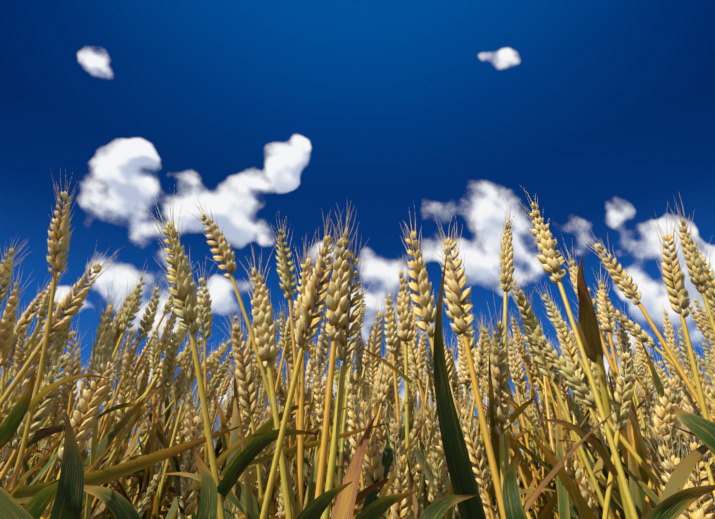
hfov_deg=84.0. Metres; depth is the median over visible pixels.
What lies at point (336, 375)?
wheat ear
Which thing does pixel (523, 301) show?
wheat ear
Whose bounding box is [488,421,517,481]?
wheat ear
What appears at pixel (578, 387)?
wheat ear
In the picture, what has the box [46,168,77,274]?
wheat ear
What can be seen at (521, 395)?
wheat ear
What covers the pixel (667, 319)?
wheat ear
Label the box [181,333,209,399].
wheat ear
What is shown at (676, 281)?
wheat ear
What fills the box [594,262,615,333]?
wheat ear
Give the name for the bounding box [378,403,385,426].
wheat ear
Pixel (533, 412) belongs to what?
wheat ear
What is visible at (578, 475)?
wheat ear
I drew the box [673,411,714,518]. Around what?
wheat ear
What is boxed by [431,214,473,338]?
wheat ear
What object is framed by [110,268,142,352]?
wheat ear
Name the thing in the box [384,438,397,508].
wheat ear
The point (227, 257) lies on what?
wheat ear
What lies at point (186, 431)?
wheat ear
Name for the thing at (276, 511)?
wheat ear
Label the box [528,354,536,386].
wheat ear
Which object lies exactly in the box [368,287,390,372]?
wheat ear
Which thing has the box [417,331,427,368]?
wheat ear
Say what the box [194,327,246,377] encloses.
wheat ear
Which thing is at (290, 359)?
wheat ear
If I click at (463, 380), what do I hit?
wheat ear
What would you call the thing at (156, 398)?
wheat ear
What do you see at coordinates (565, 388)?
wheat ear
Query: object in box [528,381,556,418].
wheat ear
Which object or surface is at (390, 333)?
wheat ear
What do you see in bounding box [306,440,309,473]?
wheat ear
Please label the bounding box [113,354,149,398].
wheat ear
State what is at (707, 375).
wheat ear
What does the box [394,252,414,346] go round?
wheat ear
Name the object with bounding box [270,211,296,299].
wheat ear
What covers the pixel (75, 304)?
wheat ear
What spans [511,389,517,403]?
wheat ear
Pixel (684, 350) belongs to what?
wheat ear
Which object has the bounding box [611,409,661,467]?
wheat ear
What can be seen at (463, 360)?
wheat ear
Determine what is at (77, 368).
wheat ear
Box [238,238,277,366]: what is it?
wheat ear
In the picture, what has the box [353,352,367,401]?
wheat ear
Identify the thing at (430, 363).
wheat ear
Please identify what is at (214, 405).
wheat ear
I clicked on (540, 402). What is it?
wheat ear
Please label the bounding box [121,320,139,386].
wheat ear
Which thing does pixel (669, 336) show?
wheat ear
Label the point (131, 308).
wheat ear
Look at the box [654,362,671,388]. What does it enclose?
wheat ear
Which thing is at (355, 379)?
wheat ear
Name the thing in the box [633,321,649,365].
wheat ear
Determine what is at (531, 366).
wheat ear
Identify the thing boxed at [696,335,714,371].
wheat ear
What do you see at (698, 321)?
wheat ear
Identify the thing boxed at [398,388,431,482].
wheat ear
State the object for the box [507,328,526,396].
wheat ear
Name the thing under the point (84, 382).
wheat ear
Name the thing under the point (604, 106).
sky
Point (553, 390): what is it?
wheat ear
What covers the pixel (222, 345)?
wheat ear
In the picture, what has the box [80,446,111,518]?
wheat ear
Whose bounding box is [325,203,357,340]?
wheat ear
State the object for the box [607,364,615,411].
wheat ear
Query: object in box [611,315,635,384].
wheat ear
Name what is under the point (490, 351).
wheat ear
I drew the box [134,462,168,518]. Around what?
wheat ear
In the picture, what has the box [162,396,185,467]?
wheat ear
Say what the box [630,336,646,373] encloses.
wheat ear
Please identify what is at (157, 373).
wheat ear
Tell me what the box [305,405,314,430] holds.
wheat ear
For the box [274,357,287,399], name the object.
wheat ear
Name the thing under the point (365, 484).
wheat ear
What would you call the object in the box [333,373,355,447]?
wheat ear
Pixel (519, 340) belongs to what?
wheat ear
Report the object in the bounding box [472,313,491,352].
wheat ear
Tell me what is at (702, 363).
wheat ear
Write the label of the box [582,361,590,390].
wheat ear
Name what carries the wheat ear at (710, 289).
on the wheat at (72, 484)
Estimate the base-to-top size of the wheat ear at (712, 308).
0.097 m
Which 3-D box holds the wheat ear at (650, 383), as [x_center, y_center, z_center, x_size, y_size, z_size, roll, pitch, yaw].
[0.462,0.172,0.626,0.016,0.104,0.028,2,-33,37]
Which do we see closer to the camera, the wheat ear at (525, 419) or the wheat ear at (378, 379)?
the wheat ear at (378, 379)
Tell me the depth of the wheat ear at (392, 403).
0.50 m
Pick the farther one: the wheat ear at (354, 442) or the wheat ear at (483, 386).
the wheat ear at (483, 386)
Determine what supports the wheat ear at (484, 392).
on the wheat at (72, 484)
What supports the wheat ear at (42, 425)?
on the wheat at (72, 484)
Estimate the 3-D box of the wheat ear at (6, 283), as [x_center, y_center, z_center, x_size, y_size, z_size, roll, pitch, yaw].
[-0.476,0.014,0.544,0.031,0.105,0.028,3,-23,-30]
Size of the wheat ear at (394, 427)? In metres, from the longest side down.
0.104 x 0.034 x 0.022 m
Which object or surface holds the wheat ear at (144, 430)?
on the wheat at (72, 484)
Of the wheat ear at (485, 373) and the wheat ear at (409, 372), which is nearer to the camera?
the wheat ear at (485, 373)
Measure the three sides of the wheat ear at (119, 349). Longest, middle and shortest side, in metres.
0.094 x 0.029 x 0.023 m
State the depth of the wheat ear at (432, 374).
0.68 m
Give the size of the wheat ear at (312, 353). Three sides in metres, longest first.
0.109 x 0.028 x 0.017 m
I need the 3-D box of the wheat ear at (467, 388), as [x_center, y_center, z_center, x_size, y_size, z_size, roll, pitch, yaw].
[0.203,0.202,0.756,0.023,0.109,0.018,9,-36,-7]
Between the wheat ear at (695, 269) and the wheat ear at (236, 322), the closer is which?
the wheat ear at (695, 269)
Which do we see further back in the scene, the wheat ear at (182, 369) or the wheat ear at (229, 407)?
the wheat ear at (229, 407)
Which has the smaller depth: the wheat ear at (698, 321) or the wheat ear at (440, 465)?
the wheat ear at (440, 465)
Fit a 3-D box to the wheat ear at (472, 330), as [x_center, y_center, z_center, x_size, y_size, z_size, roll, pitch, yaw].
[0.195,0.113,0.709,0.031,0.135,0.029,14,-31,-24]
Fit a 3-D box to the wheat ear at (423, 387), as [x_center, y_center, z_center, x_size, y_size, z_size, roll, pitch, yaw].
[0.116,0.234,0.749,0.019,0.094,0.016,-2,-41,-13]
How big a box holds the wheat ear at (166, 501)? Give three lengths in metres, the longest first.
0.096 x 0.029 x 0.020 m
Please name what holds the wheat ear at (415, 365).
on the wheat at (72, 484)
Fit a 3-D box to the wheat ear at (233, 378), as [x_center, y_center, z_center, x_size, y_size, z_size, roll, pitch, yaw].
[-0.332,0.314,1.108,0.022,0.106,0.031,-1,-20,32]
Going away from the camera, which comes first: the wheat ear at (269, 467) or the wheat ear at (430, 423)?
the wheat ear at (430, 423)
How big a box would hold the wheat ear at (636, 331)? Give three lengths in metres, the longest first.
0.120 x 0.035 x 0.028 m
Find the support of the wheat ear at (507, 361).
on the wheat at (72, 484)
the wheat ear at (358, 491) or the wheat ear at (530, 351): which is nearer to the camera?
the wheat ear at (358, 491)
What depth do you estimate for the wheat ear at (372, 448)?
0.35 m
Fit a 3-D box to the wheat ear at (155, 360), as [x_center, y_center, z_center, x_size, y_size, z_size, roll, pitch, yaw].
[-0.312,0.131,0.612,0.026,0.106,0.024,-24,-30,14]
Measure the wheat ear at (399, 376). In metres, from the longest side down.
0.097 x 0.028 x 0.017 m
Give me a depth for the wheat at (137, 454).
2.39 m
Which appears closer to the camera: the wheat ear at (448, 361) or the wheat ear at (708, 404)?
the wheat ear at (708, 404)
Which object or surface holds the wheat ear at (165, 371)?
on the wheat at (72, 484)
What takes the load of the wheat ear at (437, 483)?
on the wheat at (72, 484)
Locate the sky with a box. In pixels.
[0,0,714,474]
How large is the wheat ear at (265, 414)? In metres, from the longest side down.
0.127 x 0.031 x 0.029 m
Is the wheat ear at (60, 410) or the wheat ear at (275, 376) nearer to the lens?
the wheat ear at (275, 376)
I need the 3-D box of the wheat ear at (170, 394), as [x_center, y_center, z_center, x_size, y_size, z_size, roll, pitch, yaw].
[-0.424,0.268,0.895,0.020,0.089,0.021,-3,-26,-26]
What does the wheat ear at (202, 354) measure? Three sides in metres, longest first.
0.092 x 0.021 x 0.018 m
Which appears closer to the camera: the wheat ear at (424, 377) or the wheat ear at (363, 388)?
the wheat ear at (363, 388)
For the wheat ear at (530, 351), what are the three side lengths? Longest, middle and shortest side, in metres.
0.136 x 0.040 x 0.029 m
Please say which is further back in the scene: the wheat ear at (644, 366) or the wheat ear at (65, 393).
the wheat ear at (644, 366)
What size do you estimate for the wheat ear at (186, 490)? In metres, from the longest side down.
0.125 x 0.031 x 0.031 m
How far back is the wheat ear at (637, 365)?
0.72 m
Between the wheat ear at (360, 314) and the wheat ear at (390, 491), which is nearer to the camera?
the wheat ear at (390, 491)
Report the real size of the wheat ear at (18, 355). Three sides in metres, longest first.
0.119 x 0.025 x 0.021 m
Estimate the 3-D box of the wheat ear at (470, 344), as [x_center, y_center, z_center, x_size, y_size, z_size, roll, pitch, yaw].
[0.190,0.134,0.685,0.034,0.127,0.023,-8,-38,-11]
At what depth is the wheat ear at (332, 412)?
0.61 m
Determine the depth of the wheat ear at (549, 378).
0.65 m
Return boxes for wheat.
[0,253,714,518]
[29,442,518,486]
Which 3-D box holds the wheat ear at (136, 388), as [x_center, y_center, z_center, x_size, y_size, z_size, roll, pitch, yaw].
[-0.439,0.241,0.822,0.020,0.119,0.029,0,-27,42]
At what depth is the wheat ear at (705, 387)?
0.51 m
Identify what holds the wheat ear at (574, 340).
on the wheat at (72, 484)
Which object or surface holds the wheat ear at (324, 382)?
on the wheat at (72, 484)
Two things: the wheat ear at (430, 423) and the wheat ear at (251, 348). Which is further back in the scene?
the wheat ear at (251, 348)
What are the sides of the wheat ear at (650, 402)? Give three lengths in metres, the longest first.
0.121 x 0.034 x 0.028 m
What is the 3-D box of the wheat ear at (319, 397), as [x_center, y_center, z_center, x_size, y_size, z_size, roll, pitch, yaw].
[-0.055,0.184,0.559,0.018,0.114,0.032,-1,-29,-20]
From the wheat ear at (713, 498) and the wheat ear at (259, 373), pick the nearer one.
the wheat ear at (713, 498)
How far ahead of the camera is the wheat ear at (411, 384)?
0.92 m
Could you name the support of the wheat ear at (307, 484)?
on the wheat at (72, 484)
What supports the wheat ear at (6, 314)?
on the wheat at (72, 484)
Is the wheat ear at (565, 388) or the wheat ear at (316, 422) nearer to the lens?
the wheat ear at (565, 388)
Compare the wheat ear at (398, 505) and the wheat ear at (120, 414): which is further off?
the wheat ear at (120, 414)
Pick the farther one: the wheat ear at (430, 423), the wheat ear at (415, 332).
the wheat ear at (415, 332)
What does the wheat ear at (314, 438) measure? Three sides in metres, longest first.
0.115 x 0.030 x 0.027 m
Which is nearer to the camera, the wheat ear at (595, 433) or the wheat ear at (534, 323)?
the wheat ear at (534, 323)
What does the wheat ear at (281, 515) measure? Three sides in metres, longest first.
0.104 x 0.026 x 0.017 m
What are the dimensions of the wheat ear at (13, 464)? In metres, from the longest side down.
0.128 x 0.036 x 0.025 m
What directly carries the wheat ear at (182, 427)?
on the wheat at (72, 484)
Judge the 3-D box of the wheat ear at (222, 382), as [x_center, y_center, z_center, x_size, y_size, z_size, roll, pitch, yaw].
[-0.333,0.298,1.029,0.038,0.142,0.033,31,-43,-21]
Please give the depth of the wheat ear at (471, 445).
0.61 m
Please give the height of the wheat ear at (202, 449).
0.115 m
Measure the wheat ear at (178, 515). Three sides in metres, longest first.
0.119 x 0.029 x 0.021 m
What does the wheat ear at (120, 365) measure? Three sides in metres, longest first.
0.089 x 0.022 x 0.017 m
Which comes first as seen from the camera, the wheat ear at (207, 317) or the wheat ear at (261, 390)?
the wheat ear at (207, 317)
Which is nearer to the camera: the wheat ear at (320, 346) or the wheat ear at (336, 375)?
the wheat ear at (320, 346)
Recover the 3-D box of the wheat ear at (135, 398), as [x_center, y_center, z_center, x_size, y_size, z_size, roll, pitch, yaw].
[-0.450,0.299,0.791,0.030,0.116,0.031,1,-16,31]
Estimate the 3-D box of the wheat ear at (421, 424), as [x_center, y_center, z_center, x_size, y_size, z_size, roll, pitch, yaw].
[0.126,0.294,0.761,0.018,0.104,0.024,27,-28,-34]
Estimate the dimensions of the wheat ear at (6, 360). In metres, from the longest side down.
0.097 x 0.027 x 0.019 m
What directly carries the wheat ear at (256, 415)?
on the wheat at (72, 484)
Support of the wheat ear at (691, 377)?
on the wheat at (72, 484)
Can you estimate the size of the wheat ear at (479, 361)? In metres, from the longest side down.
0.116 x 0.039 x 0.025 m
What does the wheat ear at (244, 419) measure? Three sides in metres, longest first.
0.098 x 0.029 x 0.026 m
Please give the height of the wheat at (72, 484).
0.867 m
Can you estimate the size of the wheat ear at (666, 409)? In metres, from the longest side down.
0.139 x 0.038 x 0.026 m
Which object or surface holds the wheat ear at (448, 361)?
on the wheat at (72, 484)
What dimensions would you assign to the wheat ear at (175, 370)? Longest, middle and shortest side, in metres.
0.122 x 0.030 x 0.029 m
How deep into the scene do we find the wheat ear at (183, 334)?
0.62 m
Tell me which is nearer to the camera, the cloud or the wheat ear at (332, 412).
the wheat ear at (332, 412)
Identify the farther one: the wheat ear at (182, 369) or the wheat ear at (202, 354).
the wheat ear at (202, 354)
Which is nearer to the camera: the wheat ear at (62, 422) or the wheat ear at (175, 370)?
the wheat ear at (175, 370)
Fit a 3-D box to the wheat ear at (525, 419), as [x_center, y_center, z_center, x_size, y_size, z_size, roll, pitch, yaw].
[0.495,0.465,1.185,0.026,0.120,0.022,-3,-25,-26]
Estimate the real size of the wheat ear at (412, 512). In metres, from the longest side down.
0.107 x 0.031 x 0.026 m
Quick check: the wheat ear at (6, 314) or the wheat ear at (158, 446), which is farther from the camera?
the wheat ear at (158, 446)
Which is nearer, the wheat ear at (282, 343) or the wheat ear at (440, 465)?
the wheat ear at (440, 465)
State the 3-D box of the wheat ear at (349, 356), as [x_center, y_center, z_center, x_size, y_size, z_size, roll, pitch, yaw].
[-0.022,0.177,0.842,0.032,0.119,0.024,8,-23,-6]
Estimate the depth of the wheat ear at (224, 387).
0.90 m
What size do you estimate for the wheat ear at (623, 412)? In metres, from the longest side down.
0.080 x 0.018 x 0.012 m
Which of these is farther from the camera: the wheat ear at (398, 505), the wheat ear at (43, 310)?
the wheat ear at (43, 310)
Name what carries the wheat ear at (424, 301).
on the wheat at (72, 484)
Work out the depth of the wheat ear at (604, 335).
0.67 m
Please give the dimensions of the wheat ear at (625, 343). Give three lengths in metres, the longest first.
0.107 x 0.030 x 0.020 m
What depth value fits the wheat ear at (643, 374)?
0.75 m
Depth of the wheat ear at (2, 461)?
0.38 m
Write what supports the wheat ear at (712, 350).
on the wheat at (72, 484)
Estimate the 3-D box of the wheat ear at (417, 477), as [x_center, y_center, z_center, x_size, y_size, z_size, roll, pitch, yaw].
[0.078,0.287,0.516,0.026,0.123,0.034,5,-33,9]
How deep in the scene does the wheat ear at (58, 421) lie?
1.14 m
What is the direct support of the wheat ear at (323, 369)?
on the wheat at (72, 484)
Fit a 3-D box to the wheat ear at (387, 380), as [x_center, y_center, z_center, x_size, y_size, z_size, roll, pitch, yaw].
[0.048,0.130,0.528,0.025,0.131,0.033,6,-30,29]
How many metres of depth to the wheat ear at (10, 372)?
0.67 m
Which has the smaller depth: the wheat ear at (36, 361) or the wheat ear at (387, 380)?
the wheat ear at (387, 380)
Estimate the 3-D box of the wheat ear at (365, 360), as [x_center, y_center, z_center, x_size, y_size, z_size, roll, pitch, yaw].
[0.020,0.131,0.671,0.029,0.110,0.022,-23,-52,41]
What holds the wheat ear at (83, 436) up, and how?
on the wheat at (72, 484)
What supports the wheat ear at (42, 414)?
on the wheat at (72, 484)
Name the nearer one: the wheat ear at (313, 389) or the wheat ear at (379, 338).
the wheat ear at (379, 338)
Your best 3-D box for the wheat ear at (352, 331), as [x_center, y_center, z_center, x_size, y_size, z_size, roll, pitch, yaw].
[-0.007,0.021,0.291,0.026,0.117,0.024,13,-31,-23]
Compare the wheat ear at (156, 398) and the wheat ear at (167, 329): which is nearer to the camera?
the wheat ear at (167, 329)
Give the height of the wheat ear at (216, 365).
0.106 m
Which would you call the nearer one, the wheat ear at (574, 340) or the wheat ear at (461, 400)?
the wheat ear at (574, 340)
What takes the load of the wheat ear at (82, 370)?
on the wheat at (72, 484)
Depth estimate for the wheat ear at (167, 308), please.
0.66 m
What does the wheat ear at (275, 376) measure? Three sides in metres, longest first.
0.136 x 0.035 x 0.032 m
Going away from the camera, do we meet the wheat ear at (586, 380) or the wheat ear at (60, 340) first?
the wheat ear at (60, 340)
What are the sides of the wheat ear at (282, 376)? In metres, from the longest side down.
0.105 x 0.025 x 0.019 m
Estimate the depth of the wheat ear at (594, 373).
0.53 m
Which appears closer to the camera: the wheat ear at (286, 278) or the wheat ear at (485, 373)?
the wheat ear at (286, 278)
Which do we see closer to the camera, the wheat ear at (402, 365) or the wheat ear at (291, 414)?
the wheat ear at (291, 414)
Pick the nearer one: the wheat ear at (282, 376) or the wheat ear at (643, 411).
the wheat ear at (643, 411)
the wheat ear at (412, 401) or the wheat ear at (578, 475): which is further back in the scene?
the wheat ear at (412, 401)
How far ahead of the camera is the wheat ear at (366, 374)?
0.76 m
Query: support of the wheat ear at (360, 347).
on the wheat at (72, 484)
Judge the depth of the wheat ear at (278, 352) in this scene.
0.70 m
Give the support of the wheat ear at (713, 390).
on the wheat at (72, 484)
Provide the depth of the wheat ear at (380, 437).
0.56 m
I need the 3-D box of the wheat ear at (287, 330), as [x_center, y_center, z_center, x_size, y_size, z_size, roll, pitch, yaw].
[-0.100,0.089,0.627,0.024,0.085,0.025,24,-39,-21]
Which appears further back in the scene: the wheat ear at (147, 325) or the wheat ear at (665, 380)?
the wheat ear at (665, 380)
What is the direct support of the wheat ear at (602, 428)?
on the wheat at (72, 484)
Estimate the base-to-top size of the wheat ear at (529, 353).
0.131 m
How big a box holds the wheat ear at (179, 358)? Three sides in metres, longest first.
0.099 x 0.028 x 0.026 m
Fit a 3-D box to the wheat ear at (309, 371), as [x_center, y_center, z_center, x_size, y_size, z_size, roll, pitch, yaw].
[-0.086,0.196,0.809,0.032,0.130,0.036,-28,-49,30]
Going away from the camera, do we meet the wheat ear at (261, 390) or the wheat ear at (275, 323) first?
the wheat ear at (275, 323)
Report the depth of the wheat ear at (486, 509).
0.43 m
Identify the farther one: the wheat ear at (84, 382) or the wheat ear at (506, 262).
the wheat ear at (84, 382)
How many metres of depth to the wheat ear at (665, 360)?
0.73 m
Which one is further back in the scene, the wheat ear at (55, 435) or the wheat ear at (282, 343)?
the wheat ear at (55, 435)
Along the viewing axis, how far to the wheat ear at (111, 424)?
0.66 m
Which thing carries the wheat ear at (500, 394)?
on the wheat at (72, 484)
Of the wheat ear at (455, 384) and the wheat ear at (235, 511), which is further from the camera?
the wheat ear at (455, 384)
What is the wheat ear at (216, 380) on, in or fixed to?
on the wheat at (72, 484)
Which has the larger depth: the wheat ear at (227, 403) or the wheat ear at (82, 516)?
the wheat ear at (227, 403)
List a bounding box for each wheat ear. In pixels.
[0,235,25,305]
[0,245,27,282]
[0,264,33,351]
[0,291,25,353]
[0,294,17,325]
[0,341,70,424]
[0,361,14,391]
[0,419,9,488]
[1,317,11,368]
[2,371,19,486]
[4,452,24,486]
[7,297,34,366]
[12,330,87,448]
[13,309,33,382]
[15,279,56,332]
[19,313,44,363]
[21,336,56,388]
[34,383,52,441]
[35,363,39,378]
[36,262,69,320]
[42,296,63,353]
[43,244,121,339]
[43,284,78,377]
[44,432,61,444]
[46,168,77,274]
[47,386,61,436]
[52,410,64,434]
[55,366,75,415]
[56,378,80,419]
[58,323,146,460]
[58,362,87,403]
[59,379,80,425]
[64,316,81,390]
[78,357,93,400]
[78,371,120,428]
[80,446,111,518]
[90,272,127,388]
[98,399,121,442]
[102,375,112,410]
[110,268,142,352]
[112,356,133,436]
[113,339,123,376]
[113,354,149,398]
[115,330,127,381]
[119,262,150,335]
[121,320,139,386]
[126,343,139,393]
[127,369,149,401]
[132,386,137,402]
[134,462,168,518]
[136,274,164,340]
[137,332,156,373]
[137,354,151,397]
[138,374,151,428]
[139,419,147,457]
[147,185,199,333]
[148,313,163,378]
[148,383,158,416]
[148,396,167,475]
[154,330,182,376]
[157,350,183,402]
[158,319,183,398]
[159,306,177,353]
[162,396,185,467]
[163,261,196,314]
[164,381,176,410]
[164,497,171,510]
[168,385,172,397]
[169,279,212,348]
[169,333,217,368]
[174,330,190,400]
[174,455,193,518]
[176,400,186,443]
[178,390,212,518]
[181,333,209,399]
[181,377,198,462]
[183,191,236,277]
[193,254,218,341]
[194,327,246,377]
[194,388,221,480]
[200,352,203,380]
[207,336,243,398]
[209,343,221,398]
[210,339,227,373]
[210,389,217,421]
[216,362,235,400]
[217,297,257,417]
[220,362,235,398]
[225,379,233,413]
[226,381,244,421]
[227,305,240,363]
[227,478,240,518]
[231,358,244,391]
[236,382,284,497]
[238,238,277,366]
[239,377,258,448]
[245,385,267,436]
[246,320,255,359]
[248,345,258,386]
[253,462,269,502]
[257,308,274,377]
[258,379,267,410]
[261,405,273,493]
[263,336,281,375]
[267,472,296,518]
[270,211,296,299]
[272,362,286,406]
[273,311,286,339]
[274,299,290,361]
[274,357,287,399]
[276,455,290,518]
[277,361,285,392]
[279,305,293,368]
[279,455,296,518]
[284,297,296,340]
[286,364,291,388]
[287,374,310,428]
[290,232,321,348]
[291,373,309,413]
[295,208,342,351]
[303,455,331,517]
[304,381,313,420]
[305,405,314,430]
[306,339,317,384]
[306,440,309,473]
[307,341,320,376]
[310,350,324,431]
[310,383,326,441]
[311,355,329,389]
[311,374,316,414]
[314,370,326,417]
[314,389,323,432]
[315,300,329,371]
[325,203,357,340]
[326,375,334,430]
[327,345,339,389]
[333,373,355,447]
[336,228,368,368]
[337,309,352,351]
[337,412,353,482]
[342,326,351,369]
[344,350,355,389]
[344,365,367,461]
[344,429,367,504]
[345,371,386,515]
[350,313,366,374]
[352,276,368,332]
[353,349,360,400]
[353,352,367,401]
[357,443,376,492]
[362,312,377,366]
[362,381,385,453]
[364,347,369,383]
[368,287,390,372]
[368,349,377,387]
[372,343,389,399]
[377,322,403,408]
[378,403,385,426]
[379,367,404,453]
[379,396,409,507]
[382,279,397,352]
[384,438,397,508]
[387,424,421,518]
[390,468,424,517]
[393,344,401,392]
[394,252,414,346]
[396,332,403,373]
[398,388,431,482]
[400,201,436,336]
[400,347,420,383]
[400,379,412,412]
[406,339,421,379]
[408,374,413,389]
[409,298,418,347]
[409,376,418,416]
[412,440,427,517]
[413,380,428,406]
[413,390,449,478]
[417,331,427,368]
[419,396,426,438]
[419,424,436,502]
[421,363,429,407]
[421,431,454,518]
[423,419,448,494]
[424,353,435,403]
[425,332,433,375]
[425,362,435,401]
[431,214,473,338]
[443,327,451,382]
[443,334,458,403]
[452,334,471,382]
[452,389,489,489]
[453,359,463,398]
[454,323,480,368]
[455,386,464,424]
[457,337,467,386]
[460,292,475,357]
[462,381,481,437]
[463,380,471,393]
[466,403,473,453]
[468,409,519,487]
[471,339,488,388]
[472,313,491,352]
[474,311,496,380]
[478,458,497,518]
[480,373,488,399]
[481,387,485,399]
[486,288,513,435]
[486,326,501,390]
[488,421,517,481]
[496,200,519,291]
[501,337,510,373]
[507,325,518,385]
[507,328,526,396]
[507,328,537,378]
[508,310,527,360]
[510,270,558,381]
[511,275,534,330]
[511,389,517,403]
[517,187,565,283]
[517,318,596,411]
[517,401,529,431]
[519,383,528,401]
[520,290,535,354]
[522,332,532,379]
[526,384,540,435]
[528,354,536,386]
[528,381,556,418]
[534,279,571,339]
[536,377,543,409]
[541,398,598,518]
[546,337,556,383]
[547,304,584,380]
[550,367,557,398]
[550,370,590,431]
[557,371,569,401]
[561,234,600,322]
[567,325,579,363]
[568,330,601,398]
[572,392,598,437]
[576,299,613,349]
[578,232,641,304]
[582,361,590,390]
[588,387,605,441]
[593,291,654,347]
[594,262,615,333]
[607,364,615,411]
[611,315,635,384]
[611,336,638,431]
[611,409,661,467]
[613,301,633,373]
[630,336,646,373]
[632,348,645,384]
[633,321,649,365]
[633,337,646,377]
[633,393,705,518]
[634,371,661,463]
[636,377,651,430]
[636,389,644,437]
[644,343,701,472]
[644,352,654,396]
[648,415,714,478]
[650,396,680,474]
[651,204,689,317]
[652,334,673,376]
[654,351,669,397]
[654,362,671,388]
[656,365,714,420]
[659,303,674,344]
[659,312,682,380]
[663,338,712,465]
[667,190,707,292]
[671,432,714,518]
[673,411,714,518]
[675,320,696,375]
[679,226,714,307]
[680,357,696,390]
[687,302,711,344]
[688,288,714,339]
[690,282,714,319]
[690,345,714,415]
[693,351,711,377]
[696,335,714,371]
[696,352,714,381]
[700,360,714,399]
[701,328,714,370]
[710,339,714,400]
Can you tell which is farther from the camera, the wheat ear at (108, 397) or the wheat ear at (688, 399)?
the wheat ear at (108, 397)
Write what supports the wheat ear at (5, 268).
in the wheat at (72, 484)
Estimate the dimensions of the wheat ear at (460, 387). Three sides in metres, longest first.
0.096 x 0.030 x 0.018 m
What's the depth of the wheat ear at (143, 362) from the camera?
0.69 m
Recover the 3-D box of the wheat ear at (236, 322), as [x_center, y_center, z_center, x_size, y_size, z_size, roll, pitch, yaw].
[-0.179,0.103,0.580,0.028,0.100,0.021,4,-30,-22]
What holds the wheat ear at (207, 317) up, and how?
on the wheat at (72, 484)
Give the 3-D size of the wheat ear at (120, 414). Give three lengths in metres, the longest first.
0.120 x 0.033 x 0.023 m
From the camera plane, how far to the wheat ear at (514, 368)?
0.59 m
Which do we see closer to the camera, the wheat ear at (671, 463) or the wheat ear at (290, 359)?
the wheat ear at (671, 463)
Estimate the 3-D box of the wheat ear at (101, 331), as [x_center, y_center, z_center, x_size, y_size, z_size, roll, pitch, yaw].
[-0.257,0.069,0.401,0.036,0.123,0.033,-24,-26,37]
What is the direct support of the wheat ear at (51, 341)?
on the wheat at (72, 484)
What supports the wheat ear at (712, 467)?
on the wheat at (72, 484)
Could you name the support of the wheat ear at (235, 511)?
on the wheat at (72, 484)
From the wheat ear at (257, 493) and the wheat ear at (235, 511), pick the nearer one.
the wheat ear at (235, 511)
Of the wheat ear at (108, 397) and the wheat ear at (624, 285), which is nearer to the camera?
the wheat ear at (624, 285)
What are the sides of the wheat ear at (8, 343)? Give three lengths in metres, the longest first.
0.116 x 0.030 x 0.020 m
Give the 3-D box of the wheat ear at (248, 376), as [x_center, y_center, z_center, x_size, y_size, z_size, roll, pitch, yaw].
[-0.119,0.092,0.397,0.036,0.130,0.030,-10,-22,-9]
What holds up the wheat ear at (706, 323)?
on the wheat at (72, 484)
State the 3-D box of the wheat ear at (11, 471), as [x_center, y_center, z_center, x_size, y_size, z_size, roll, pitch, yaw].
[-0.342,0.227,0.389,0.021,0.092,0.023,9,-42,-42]
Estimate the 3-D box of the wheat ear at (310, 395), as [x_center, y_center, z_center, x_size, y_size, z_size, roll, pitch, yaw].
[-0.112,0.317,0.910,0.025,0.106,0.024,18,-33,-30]
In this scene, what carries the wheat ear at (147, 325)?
on the wheat at (72, 484)
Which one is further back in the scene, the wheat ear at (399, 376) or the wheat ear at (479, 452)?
the wheat ear at (399, 376)
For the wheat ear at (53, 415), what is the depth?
0.67 m
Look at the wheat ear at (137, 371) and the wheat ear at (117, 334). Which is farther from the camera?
the wheat ear at (137, 371)
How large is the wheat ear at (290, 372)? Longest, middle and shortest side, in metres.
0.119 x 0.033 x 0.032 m
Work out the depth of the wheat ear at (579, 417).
0.59 m
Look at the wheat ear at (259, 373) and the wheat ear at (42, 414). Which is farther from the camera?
the wheat ear at (259, 373)
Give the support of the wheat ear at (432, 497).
on the wheat at (72, 484)
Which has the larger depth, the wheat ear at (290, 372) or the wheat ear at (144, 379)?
the wheat ear at (290, 372)
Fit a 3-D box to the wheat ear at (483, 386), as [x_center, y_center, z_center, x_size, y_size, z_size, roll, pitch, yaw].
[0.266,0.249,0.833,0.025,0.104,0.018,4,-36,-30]
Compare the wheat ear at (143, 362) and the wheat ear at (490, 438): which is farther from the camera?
the wheat ear at (143, 362)
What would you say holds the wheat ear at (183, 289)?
on the wheat at (72, 484)
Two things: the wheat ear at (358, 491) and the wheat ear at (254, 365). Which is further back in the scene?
the wheat ear at (254, 365)
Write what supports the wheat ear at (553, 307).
on the wheat at (72, 484)
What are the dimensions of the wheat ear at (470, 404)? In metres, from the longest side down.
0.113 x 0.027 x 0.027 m
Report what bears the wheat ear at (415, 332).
on the wheat at (72, 484)
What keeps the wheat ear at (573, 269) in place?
on the wheat at (72, 484)
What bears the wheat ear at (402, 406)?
on the wheat at (72, 484)
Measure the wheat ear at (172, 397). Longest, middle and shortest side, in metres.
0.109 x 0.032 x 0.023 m
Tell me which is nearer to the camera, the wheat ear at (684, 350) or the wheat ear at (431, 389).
the wheat ear at (684, 350)
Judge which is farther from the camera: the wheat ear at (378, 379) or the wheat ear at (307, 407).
the wheat ear at (307, 407)
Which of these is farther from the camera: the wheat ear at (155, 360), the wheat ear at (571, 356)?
the wheat ear at (155, 360)
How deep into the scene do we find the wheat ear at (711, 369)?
0.52 m
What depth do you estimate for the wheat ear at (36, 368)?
0.89 m
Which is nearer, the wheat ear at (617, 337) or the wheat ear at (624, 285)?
the wheat ear at (624, 285)
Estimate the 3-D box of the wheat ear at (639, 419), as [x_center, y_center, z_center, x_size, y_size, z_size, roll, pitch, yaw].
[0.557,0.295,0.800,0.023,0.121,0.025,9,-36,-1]
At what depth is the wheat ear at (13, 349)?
0.70 m
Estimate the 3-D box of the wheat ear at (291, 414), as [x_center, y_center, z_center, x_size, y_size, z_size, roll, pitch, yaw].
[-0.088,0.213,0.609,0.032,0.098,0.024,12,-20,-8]
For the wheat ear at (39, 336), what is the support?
on the wheat at (72, 484)
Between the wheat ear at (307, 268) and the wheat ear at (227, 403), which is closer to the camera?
the wheat ear at (307, 268)

